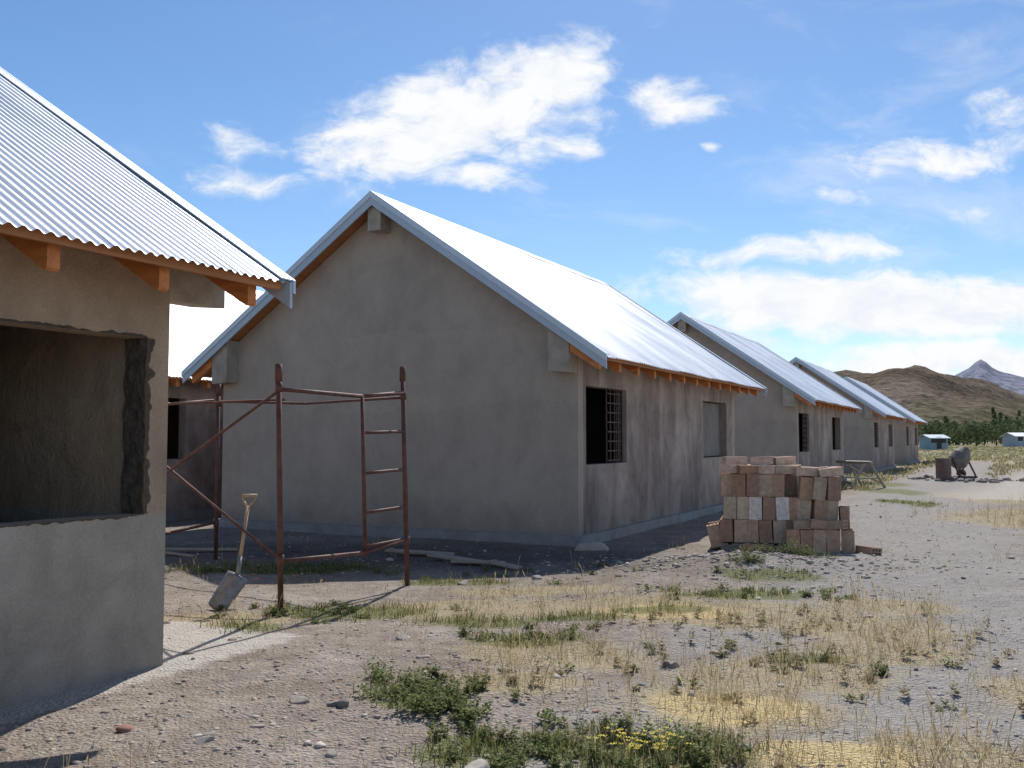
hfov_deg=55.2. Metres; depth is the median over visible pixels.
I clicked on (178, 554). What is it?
timber plank
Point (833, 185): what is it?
sky
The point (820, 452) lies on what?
side wall
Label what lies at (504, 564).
timber plank
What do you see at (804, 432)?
window grille
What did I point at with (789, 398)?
beam ends
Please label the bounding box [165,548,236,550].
timber plank
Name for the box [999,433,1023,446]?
white cottage
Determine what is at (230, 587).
shovel
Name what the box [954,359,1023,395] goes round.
mountain
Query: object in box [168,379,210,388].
rafter tails
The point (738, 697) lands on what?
dry grass
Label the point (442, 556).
timber plank
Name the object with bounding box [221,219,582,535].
gable wall front
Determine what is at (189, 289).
beam ends
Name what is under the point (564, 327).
rake flashing
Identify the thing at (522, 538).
plinth
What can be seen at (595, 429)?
walls
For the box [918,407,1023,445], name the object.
distant trees
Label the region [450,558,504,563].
timber plank
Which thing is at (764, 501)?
brick stack
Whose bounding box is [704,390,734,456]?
wall
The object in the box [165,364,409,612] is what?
scaffold
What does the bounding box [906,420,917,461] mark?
side wall
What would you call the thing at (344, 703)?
rock
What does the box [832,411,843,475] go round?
wall
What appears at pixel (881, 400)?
rake fascia
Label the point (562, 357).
beam ends
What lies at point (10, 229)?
eave board
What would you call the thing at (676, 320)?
rake fascia
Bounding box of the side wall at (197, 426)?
[166,380,223,511]
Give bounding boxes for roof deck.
[8,222,277,280]
[205,210,624,375]
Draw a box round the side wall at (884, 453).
[874,413,893,468]
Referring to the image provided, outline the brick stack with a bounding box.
[706,456,881,555]
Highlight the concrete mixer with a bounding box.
[948,446,977,477]
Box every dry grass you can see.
[38,495,1023,767]
[797,446,1023,492]
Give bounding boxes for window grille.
[605,389,622,462]
[802,414,806,450]
[875,423,876,446]
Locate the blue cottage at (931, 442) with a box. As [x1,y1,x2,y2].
[918,434,950,449]
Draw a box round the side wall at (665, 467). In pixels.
[583,360,732,534]
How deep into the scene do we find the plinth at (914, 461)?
63.89 m
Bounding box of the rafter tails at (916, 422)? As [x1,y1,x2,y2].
[906,418,924,424]
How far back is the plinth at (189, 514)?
20.25 m
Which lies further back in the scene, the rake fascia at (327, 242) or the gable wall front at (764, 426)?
the gable wall front at (764, 426)
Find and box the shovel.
[208,494,256,609]
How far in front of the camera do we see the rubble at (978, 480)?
37.67 m
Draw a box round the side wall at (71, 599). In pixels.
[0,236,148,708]
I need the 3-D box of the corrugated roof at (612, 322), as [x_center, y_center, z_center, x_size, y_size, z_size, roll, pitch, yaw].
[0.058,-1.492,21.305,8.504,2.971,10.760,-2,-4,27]
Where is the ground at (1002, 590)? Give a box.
[0,440,1023,767]
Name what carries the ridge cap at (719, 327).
on the corrugated roof at (794, 375)
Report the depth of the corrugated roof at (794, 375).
35.37 m
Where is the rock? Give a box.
[193,575,880,767]
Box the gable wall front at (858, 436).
[793,363,874,468]
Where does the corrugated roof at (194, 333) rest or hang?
on the roof deck
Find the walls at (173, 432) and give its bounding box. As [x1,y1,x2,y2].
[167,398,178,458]
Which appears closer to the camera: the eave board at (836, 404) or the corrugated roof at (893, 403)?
the eave board at (836, 404)
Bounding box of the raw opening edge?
[0,318,154,527]
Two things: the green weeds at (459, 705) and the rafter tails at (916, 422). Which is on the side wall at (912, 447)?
the rafter tails at (916, 422)
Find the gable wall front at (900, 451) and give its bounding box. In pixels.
[856,386,906,461]
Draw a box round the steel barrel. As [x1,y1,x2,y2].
[935,458,951,480]
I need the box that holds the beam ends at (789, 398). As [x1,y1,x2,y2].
[678,319,844,413]
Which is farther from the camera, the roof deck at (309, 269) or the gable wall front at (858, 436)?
the gable wall front at (858, 436)
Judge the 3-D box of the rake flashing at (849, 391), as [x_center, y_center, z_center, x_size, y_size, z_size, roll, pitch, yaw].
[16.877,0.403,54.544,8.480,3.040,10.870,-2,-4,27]
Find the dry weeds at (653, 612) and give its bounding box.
[442,578,1023,767]
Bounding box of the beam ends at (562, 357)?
[212,206,738,396]
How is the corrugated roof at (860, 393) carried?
on the roof deck
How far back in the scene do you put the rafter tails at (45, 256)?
6.59 m
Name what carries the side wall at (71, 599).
on the ground at (1002, 590)
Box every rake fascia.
[182,197,766,396]
[262,279,292,307]
[670,315,861,413]
[791,359,905,420]
[845,378,927,424]
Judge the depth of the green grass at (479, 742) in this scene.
7.97 m
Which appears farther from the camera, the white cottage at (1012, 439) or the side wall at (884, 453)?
the white cottage at (1012, 439)
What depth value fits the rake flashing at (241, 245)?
8.21 m
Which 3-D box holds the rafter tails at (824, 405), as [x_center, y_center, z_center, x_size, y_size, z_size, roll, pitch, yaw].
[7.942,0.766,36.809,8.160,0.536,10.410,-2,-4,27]
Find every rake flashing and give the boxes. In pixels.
[0,67,295,293]
[181,190,766,388]
[667,312,861,408]
[789,357,905,417]
[844,377,927,422]
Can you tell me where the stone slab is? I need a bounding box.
[574,541,608,551]
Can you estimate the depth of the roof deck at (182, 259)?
6.68 m
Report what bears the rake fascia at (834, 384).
on the roof deck
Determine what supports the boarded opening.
attached to the side wall at (665, 467)
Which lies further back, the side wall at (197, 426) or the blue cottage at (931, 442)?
the blue cottage at (931, 442)
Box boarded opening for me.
[703,402,719,456]
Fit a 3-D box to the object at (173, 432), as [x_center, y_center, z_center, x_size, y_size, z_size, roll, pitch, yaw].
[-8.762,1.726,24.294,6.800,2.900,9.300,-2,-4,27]
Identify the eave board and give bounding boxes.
[0,222,280,289]
[168,376,211,381]
[204,357,763,390]
[815,400,859,409]
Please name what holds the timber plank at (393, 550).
on the ground at (1002, 590)
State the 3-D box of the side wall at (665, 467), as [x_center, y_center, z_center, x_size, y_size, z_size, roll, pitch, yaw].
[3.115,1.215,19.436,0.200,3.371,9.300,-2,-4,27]
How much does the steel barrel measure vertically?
0.880 m
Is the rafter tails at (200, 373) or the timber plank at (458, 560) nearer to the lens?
the timber plank at (458, 560)
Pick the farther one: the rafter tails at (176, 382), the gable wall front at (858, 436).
the gable wall front at (858, 436)
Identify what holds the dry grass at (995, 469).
on the ground at (1002, 590)
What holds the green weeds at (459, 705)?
on the ground at (1002, 590)
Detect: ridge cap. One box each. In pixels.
[374,192,608,285]
[684,313,758,343]
[797,357,831,371]
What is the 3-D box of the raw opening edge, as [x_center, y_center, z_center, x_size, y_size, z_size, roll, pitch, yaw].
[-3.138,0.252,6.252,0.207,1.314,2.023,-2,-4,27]
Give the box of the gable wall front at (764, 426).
[673,323,798,485]
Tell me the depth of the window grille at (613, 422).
16.69 m
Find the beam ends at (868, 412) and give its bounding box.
[794,362,872,418]
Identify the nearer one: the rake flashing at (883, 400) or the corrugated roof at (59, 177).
the corrugated roof at (59, 177)
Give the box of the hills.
[834,365,1023,425]
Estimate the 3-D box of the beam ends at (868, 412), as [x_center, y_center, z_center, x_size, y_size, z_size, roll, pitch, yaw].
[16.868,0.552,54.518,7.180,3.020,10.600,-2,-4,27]
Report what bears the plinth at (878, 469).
on the ground at (1002, 590)
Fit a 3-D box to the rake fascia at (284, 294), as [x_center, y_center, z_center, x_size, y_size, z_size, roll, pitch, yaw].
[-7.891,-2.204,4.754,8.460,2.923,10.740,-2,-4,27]
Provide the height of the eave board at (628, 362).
0.065 m
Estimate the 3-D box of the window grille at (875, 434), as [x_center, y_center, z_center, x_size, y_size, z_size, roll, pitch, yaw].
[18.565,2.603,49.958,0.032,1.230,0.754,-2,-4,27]
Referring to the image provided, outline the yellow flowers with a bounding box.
[587,718,694,750]
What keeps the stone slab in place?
on the ground at (1002, 590)
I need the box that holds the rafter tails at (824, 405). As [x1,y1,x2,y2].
[794,392,856,412]
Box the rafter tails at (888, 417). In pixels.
[872,410,902,420]
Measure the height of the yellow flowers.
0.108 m
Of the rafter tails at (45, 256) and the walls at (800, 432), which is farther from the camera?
the walls at (800, 432)
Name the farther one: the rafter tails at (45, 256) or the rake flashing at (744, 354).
the rake flashing at (744, 354)
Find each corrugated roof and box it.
[0,74,288,283]
[169,291,260,379]
[390,202,765,389]
[691,318,860,408]
[804,361,904,417]
[851,379,926,422]
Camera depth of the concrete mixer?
39.13 m
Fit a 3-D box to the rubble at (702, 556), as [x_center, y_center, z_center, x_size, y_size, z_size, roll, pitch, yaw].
[3.087,2.234,12.312,6.769,0.254,4.890,0,-3,0]
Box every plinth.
[166,508,221,520]
[213,503,722,546]
[844,465,896,472]
[894,459,919,464]
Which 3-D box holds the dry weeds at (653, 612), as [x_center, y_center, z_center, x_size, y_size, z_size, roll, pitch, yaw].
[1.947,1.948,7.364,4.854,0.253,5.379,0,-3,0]
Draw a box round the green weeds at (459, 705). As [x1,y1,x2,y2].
[165,538,963,767]
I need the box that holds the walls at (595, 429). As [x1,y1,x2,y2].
[586,387,615,463]
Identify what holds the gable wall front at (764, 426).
on the ground at (1002, 590)
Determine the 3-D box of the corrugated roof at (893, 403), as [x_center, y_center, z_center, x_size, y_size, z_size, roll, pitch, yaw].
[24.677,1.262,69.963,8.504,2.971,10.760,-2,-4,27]
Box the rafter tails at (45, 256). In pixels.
[0,234,255,306]
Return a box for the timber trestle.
[836,460,885,488]
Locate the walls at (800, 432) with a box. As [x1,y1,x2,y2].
[799,414,801,451]
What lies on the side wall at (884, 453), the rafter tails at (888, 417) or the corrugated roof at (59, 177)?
the rafter tails at (888, 417)
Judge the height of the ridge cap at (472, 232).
0.153 m
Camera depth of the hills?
591.38 m
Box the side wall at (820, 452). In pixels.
[798,399,842,476]
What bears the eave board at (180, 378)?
attached to the roof deck
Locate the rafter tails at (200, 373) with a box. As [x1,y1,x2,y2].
[192,344,757,395]
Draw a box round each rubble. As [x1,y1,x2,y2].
[496,549,991,594]
[907,474,1023,482]
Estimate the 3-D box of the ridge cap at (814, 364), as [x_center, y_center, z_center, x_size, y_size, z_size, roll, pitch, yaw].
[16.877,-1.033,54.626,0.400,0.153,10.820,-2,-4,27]
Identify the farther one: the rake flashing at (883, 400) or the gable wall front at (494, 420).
the rake flashing at (883, 400)
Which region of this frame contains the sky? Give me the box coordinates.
[0,0,1023,376]
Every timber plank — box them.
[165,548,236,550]
[165,551,195,556]
[385,548,454,554]
[427,552,479,559]
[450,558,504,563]
[486,559,521,569]
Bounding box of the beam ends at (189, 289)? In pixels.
[170,269,224,308]
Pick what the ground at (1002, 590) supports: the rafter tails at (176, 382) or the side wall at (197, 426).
the side wall at (197, 426)
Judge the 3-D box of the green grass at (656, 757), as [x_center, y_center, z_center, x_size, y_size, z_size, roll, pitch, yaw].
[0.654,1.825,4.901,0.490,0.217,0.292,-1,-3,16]
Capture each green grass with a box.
[170,498,947,767]
[589,733,692,767]
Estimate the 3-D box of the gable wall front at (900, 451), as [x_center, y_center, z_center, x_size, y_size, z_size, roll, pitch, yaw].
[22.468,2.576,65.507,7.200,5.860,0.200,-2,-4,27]

